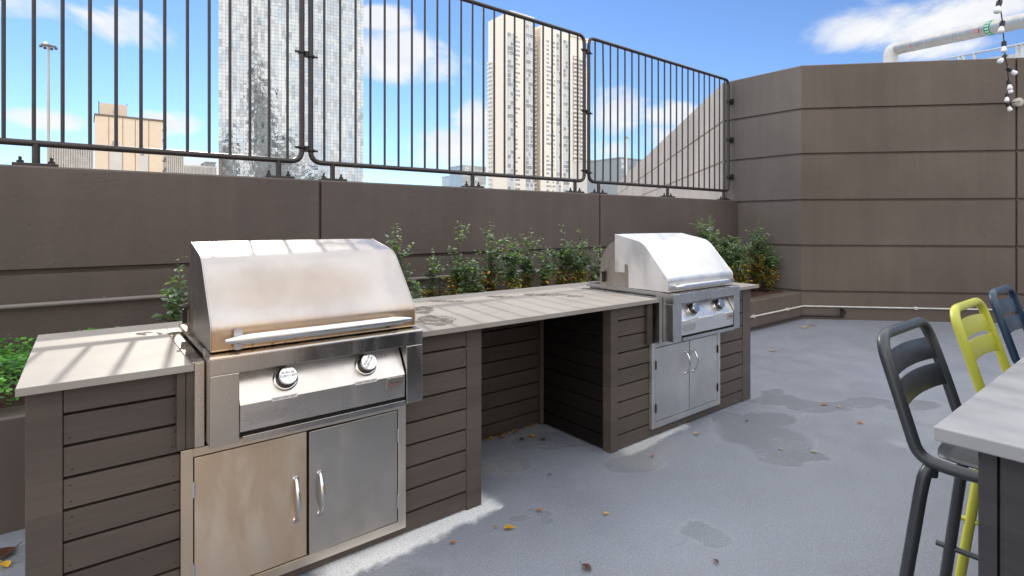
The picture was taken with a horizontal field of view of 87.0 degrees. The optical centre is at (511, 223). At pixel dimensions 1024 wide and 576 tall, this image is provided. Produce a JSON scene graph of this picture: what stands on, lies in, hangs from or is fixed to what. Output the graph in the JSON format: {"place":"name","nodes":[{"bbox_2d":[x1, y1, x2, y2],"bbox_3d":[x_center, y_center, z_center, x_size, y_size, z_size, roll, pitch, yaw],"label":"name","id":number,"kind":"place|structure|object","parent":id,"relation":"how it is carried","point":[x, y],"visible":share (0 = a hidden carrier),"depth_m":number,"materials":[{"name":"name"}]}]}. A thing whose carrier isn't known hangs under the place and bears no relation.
{"place":"outdoors","nodes":[
{"label":"outdoors","id":0,"kind":"place"},
{"bbox_2d":[50,148,93,168],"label":"office building","id":1,"kind":"structure","parent":0,"point":[71,158],"depth_m":214.20,"materials":[{"name":"grey concrete"}]},
{"bbox_2d":[93,101,166,171],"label":"tan building","id":2,"kind":"structure","parent":0,"point":[128,130],"depth_m":154.71,"materials":[{"name":"beige concrete"}]},
{"bbox_2d":[162,155,183,172],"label":"office building","id":3,"kind":"structure","parent":0,"point":[173,164],"depth_m":201.86,"materials":[{"name":"grey concrete"}]},
{"bbox_2d":[184,165,216,174],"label":"office building","id":4,"kind":"structure","parent":0,"point":[195,169],"depth_m":233.69,"materials":[{"name":"grey concrete"}]},
{"bbox_2d":[200,161,215,166],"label":"office building","id":5,"kind":"structure","parent":0,"point":[205,163],"depth_m":261.45,"materials":[{"name":"grey glass"}]},
{"bbox_2d":[219,0,362,181],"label":"glass tower","id":6,"kind":"structure","parent":0,"point":[305,167],"depth_m":208.36,"materials":[{"name":"glass"}]},
{"bbox_2d":[449,165,486,187],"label":"building","id":7,"kind":"structure","parent":0,"point":[455,180],"depth_m":427.79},
{"bbox_2d":[0,319,1023,575],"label":"terrace floor","id":8,"kind":"structure","parent":0,"point":[734,489],"depth_m":2.87,"materials":[{"name":"grey concrete"}]},
{"bbox_2d":[0,560,10,566],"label":"fallen leaf","id":9,"kind":"object","parent":8,"relation":"on","point":[6,563],"visible":1,"depth_m":2.23,"materials":[{"name":"yellow plant"}]},
{"bbox_2d":[0,542,21,557],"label":"fallen leaf","id":10,"kind":"object","parent":8,"relation":"on","point":[4,551],"visible":1,"depth_m":2.31,"materials":[{"name":"brown plant"}]},
{"bbox_2d":[0,368,24,534],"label":"planter","id":11,"kind":"object","parent":8,"relation":"on","point":[12,467],"visible":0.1,"depth_m":2.49,"materials":[{"name":"paint"}]},
{"bbox_2d":[0,326,118,403],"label":"ground cover","id":12,"kind":"object","parent":11,"relation":"on","point":[8,363],"visible":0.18,"depth_m":2.81,"materials":[{"name":"green plant"}]},
{"bbox_2d":[0,164,737,370],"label":"parapet wall","id":13,"kind":"structure","parent":8,"relation":"on","point":[66,233],"depth_m":4.11,"materials":[{"name":"paint"}]},
{"bbox_2d":[0,0,317,178],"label":"railing panel","id":14,"kind":"object","parent":13,"relation":"on","point":[35,144],"visible":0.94,"depth_m":4.00,"materials":[{"name":"brown metal"}]},
{"bbox_2d":[0,256,727,309],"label":"conduit","id":15,"kind":"object","parent":13,"relation":"attached to","point":[70,302],"visible":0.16,"depth_m":3.64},
{"bbox_2d":[308,0,592,192],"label":"railing panel","id":16,"kind":"object","parent":13,"relation":"on","point":[472,173],"visible":0.95,"depth_m":5.65,"materials":[{"name":"brown metal"}]},
{"bbox_2d":[587,37,733,199],"bbox_3d":[2.284,-1.368,7.850,3.392,2.000,0.110,0,0,-38],"label":"railing panel","id":17,"kind":"object","parent":13,"relation":"on","point":[729,139],"visible":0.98,"depth_m":7.60,"materials":[{"name":"brown metal"}]},
{"bbox_2d":[15,282,758,575],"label":"kitchen counter","id":18,"kind":"object","parent":8,"relation":"on","point":[109,424],"visible":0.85,"depth_m":2.51,"materials":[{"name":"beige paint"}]},
{"bbox_2d":[180,403,405,575],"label":"access doors","id":19,"kind":"structure","parent":18,"relation":"attached to","point":[280,504],"depth_m":2.13,"materials":[{"name":"metal"}]},
{"bbox_2d":[192,431,305,575],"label":"door","id":20,"kind":"structure","parent":19,"relation":"in","point":[250,499],"depth_m":2.04,"materials":[{"name":"silver metal"}]},
{"bbox_2d":[309,410,398,554],"bbox_3d":[-0.648,1.085,2.280,0.398,0.494,0.060,0,0,-40],"label":"door","id":21,"kind":"structure","parent":19,"relation":"in","point":[353,464],"depth_m":2.28,"materials":[{"name":"metal"}]},
{"bbox_2d":[167,238,422,447],"bbox_3d":[-0.959,0.439,2.398,0.888,0.723,0.808,0,0,-38],"label":"gas grill","id":22,"kind":"object","parent":18,"relation":"on","point":[283,336],"visible":1,"depth_m":2.13,"materials":[{"name":"metal"}]},
{"bbox_2d":[582,233,739,343],"bbox_3d":[1.122,0.439,4.048,0.888,0.723,0.798,0,0,-38],"label":"gas grill","id":23,"kind":"object","parent":18,"relation":"on","point":[686,280],"visible":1,"depth_m":3.78,"materials":[{"name":"metal"}]},
{"bbox_2d":[649,333,719,429],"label":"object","id":24,"kind":"structure","parent":18,"relation":"attached to","point":[684,378],"depth_m":3.76,"materials":[{"name":"metal"}]},
{"bbox_2d":[655,341,690,421],"bbox_3d":[1.107,1.071,3.675,0.388,0.486,0.056,0,0,-38],"label":"door","id":25,"kind":"structure","parent":24,"relation":"in","point":[672,366],"depth_m":3.69,"materials":[{"name":"metal"}]},
{"bbox_2d":[689,334,717,408],"bbox_3d":[1.405,1.071,3.911,0.357,0.486,0.056,0,0,-38],"label":"door","id":26,"kind":"structure","parent":24,"relation":"in","point":[703,385],"depth_m":3.92,"materials":[{"name":"metal"}]},
{"bbox_2d":[485,423,534,440],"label":"leaf litter","id":27,"kind":"object","parent":8,"relation":"on","point":[498,435],"visible":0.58,"depth_m":3.61,"materials":[{"name":"brown plant"}]},
{"bbox_2d":[579,561,590,569],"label":"fallen leaf","id":28,"kind":"object","parent":8,"relation":"on","point":[587,565],"visible":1,"depth_m":2.22,"materials":[{"name":"brown plant"}]},
{"bbox_2d":[750,288,800,330],"bbox_3d":[0.852,1.222,5.931,7.990,0.395,0.987,0,0,-38],"label":"planter","id":29,"kind":"object","parent":8,"relation":"on","point":[763,301],"visible":0.06,"depth_m":7.59,"materials":[{"name":"beige paint"}]},
{"bbox_2d":[151,256,187,323],"bbox_3d":[-2.058,0.637,3.315,0.328,0.866,0.334,0,0,-38],"label":"shrub","id":30,"kind":"object","parent":29,"relation":"on","point":[173,299],"visible":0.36,"depth_m":3.30,"materials":[{"name":"green plant"}]},
{"bbox_2d":[385,223,420,297],"bbox_3d":[-0.967,0.531,4.372,0.427,1.079,0.378,0,0,13],"label":"shrub","id":31,"kind":"object","parent":29,"relation":"on","point":[399,255],"visible":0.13,"depth_m":4.43,"materials":[{"name":"green plant"}]},
{"bbox_2d":[409,278,423,298],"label":"shrub","id":32,"kind":"object","parent":29,"relation":"on","point":[415,285],"visible":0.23,"depth_m":4.42,"materials":[{"name":"green plant"}]},
{"bbox_2d":[419,248,445,296],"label":"shrub","id":33,"kind":"object","parent":29,"relation":"on","point":[429,292],"visible":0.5,"depth_m":4.76,"materials":[{"name":"green plant"}]},
{"bbox_2d":[432,221,469,295],"bbox_3d":[-0.502,0.523,4.822,0.364,1.094,0.324,0,0,11],"label":"shrub","id":34,"kind":"object","parent":29,"relation":"on","point":[454,276],"visible":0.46,"depth_m":4.79,"materials":[{"name":"green plant"}]},
{"bbox_2d":[453,254,486,294],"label":"shrub","id":35,"kind":"object","parent":29,"relation":"on","point":[471,287],"visible":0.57,"depth_m":4.73,"materials":[{"name":"green plant"}]},
{"bbox_2d":[473,220,507,291],"bbox_3d":[-0.214,0.517,5.203,0.348,1.105,0.354,0,0,4],"label":"shrub","id":36,"kind":"object","parent":29,"relation":"on","point":[490,279],"visible":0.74,"depth_m":5.17,"materials":[{"name":"green plant"}]},
{"bbox_2d":[497,234,522,289],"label":"shrub","id":37,"kind":"object","parent":29,"relation":"on","point":[511,274],"visible":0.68,"depth_m":5.06,"materials":[{"name":"green plant"}]},
{"bbox_2d":[509,228,539,287],"bbox_3d":[0.158,0.559,5.426,0.376,1.022,0.266,0,0,-38],"label":"shrub","id":38,"kind":"object","parent":29,"relation":"on","point":[527,265],"visible":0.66,"depth_m":5.39,"materials":[{"name":"green plant"}]},
{"bbox_2d":[533,234,556,285],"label":"shrub","id":39,"kind":"object","parent":29,"relation":"on","point":[544,276],"visible":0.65,"depth_m":5.33,"materials":[{"name":"green plant"}]},
{"bbox_2d":[549,224,585,284],"bbox_3d":[0.555,0.538,5.700,0.386,1.064,0.364,0,0,25],"label":"shrub","id":40,"kind":"object","parent":29,"relation":"on","point":[563,272],"visible":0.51,"depth_m":5.68,"materials":[{"name":"green plant"}]},
{"bbox_2d":[557,228,596,282],"bbox_3d":[0.705,0.562,5.684,0.416,1.016,0.305,0,0,-38],"label":"shrub","id":41,"kind":"object","parent":29,"relation":"on","point":[578,267],"visible":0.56,"depth_m":5.67,"materials":[{"name":"green plant"}]},
{"bbox_2d":[585,245,601,281],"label":"shrub","id":42,"kind":"object","parent":29,"relation":"on","point":[593,277],"visible":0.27,"depth_m":5.81,"materials":[{"name":"green plant"}]},
{"bbox_2d":[690,213,720,251],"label":"shrub","id":43,"kind":"object","parent":29,"relation":"on","point":[707,232],"visible":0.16,"depth_m":7.31,"materials":[{"name":"green plant"}]},
{"bbox_2d":[716,235,737,265],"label":"shrub","id":44,"kind":"object","parent":29,"relation":"on","point":[722,251],"visible":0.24,"depth_m":7.82,"materials":[{"name":"green plant"}]},
{"bbox_2d":[724,237,751,283],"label":"shrub","id":45,"kind":"object","parent":29,"relation":"on","point":[739,266],"visible":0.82,"depth_m":7.61,"materials":[{"name":"green plant"}]},
{"bbox_2d":[745,221,773,291],"bbox_3d":[3.731,0.520,8.228,0.469,1.102,0.523,0,0,10],"label":"shrub","id":46,"kind":"object","parent":29,"relation":"on","point":[758,257],"visible":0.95,"depth_m":8.16,"materials":[{"name":"green plant"}]},
{"bbox_2d":[761,246,781,291],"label":"shrub","id":47,"kind":"object","parent":29,"relation":"on","point":[770,276],"visible":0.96,"depth_m":8.17,"materials":[{"name":"green plant"}]},
{"bbox_2d":[750,305,991,317],"bbox_3d":[4.793,1.230,7.280,7.780,0.044,1.655,0,0,-14],"label":"conduit","id":48,"kind":"object","parent":29,"relation":"attached to","point":[788,309],"visible":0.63,"depth_m":7.82,"materials":[{"name":"grey metal"}]},
{"bbox_2d":[750,308,845,329],"bbox_3d":[2.953,1.321,6.893,4.364,0.163,0.424,0,0,-33],"label":"drain pipe","id":49,"kind":"object","parent":8,"relation":"on","point":[843,312],"visible":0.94,"depth_m":7.88,"materials":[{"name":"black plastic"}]},
{"bbox_2d":[877,317,977,575],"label":"bar stool","id":50,"kind":"object","parent":8,"relation":"on","point":[908,387],"visible":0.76,"depth_m":1.63,"materials":[{"name":"black plastic"}]},
{"bbox_2d":[934,357,1023,575],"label":"bar table","id":51,"kind":"object","parent":8,"relation":"on","point":[986,422],"visible":1,"depth_m":0.91,"materials":[{"name":"white stone"}]},
{"bbox_2d":[950,298,1010,575],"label":"bar stool","id":52,"kind":"object","parent":8,"relation":"on","point":[973,350],"visible":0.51,"depth_m":2.09,"materials":[{"name":"yellow plastic"}]},
{"bbox_2d":[988,285,1023,363],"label":"bar stool","id":53,"kind":"object","parent":8,"relation":"on","point":[1008,325],"visible":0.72,"depth_m":2.68,"materials":[{"name":"blue plastic"}]},
{"bbox_2d":[0,0,1023,187],"label":"sky","id":54,"kind":"structure","parent":0,"point":[732,40],"materials":[{"name":"blue"}]},
{"bbox_2d":[487,10,591,191],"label":"apartment tower","id":55,"kind":"structure","parent":0,"point":[521,184],"depth_m":376.78,"materials":[{"name":"beige concrete"}]},
{"bbox_2d":[572,159,593,192],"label":"white building","id":56,"kind":"structure","parent":0,"point":[582,186],"depth_m":337.68,"materials":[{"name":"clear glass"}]},
{"bbox_2d":[586,157,641,194],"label":"building","id":57,"kind":"structure","parent":0,"point":[607,189],"depth_m":266.48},
{"bbox_3d":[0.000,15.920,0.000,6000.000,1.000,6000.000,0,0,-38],"label":"ground","id":58,"kind":"structure","parent":0,"visible":0},
{"bbox_2d":[39,41,57,163],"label":"floodlight mast","id":59,"kind":"object","parent":58,"relation":"on","point":[44,44],"visible":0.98,"depth_m":119.81,"materials":[{"name":"grey metal"}]},
{"bbox_2d":[442,176,448,185],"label":"glass block","id":60,"kind":"structure","parent":58,"relation":"on","point":[445,180],"depth_m":441.35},
{"bbox_2d":[626,136,628,174],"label":"light mast","id":61,"kind":"object","parent":58,"relation":"on","point":[627,137],"visible":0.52,"depth_m":229.72,"materials":[{"name":"white metal"}]},
{"bbox_2d":[617,57,1023,322],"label":"concrete wall","id":62,"kind":"structure","parent":58,"relation":"on","point":[891,184],"depth_m":7.90,"materials":[{"name":"brown concrete"}]},
{"bbox_2d":[883,13,1023,61],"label":"insulated duct","id":63,"kind":"object","parent":62,"relation":"on","point":[892,52],"visible":0.9,"depth_m":13.20,"materials":[{"name":"metal"}]},
{"bbox_2d":[935,43,1023,60],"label":"guard rail","id":64,"kind":"object","parent":62,"relation":"on","point":[974,54],"visible":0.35,"depth_m":13.62,"materials":[{"name":"metal"}]},
{"bbox_2d":[982,53,1020,58],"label":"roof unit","id":65,"kind":"structure","parent":62,"relation":"on","point":[1012,56],"depth_m":13.44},
{"bbox_2d":[1012,98,1023,106],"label":"wall box","id":66,"kind":"object","parent":62,"relation":"attached to","point":[1018,104],"visible":1,"depth_m":7.60,"materials":[{"name":"white plastic"}]},
{"bbox_2d":[993,0,1020,111],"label":"string lights","id":67,"kind":"object","parent":66,"relation":"hanging from","point":[998,10],"visible":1,"depth_m":6.27,"materials":[{"name":"white glass"}]}
]}

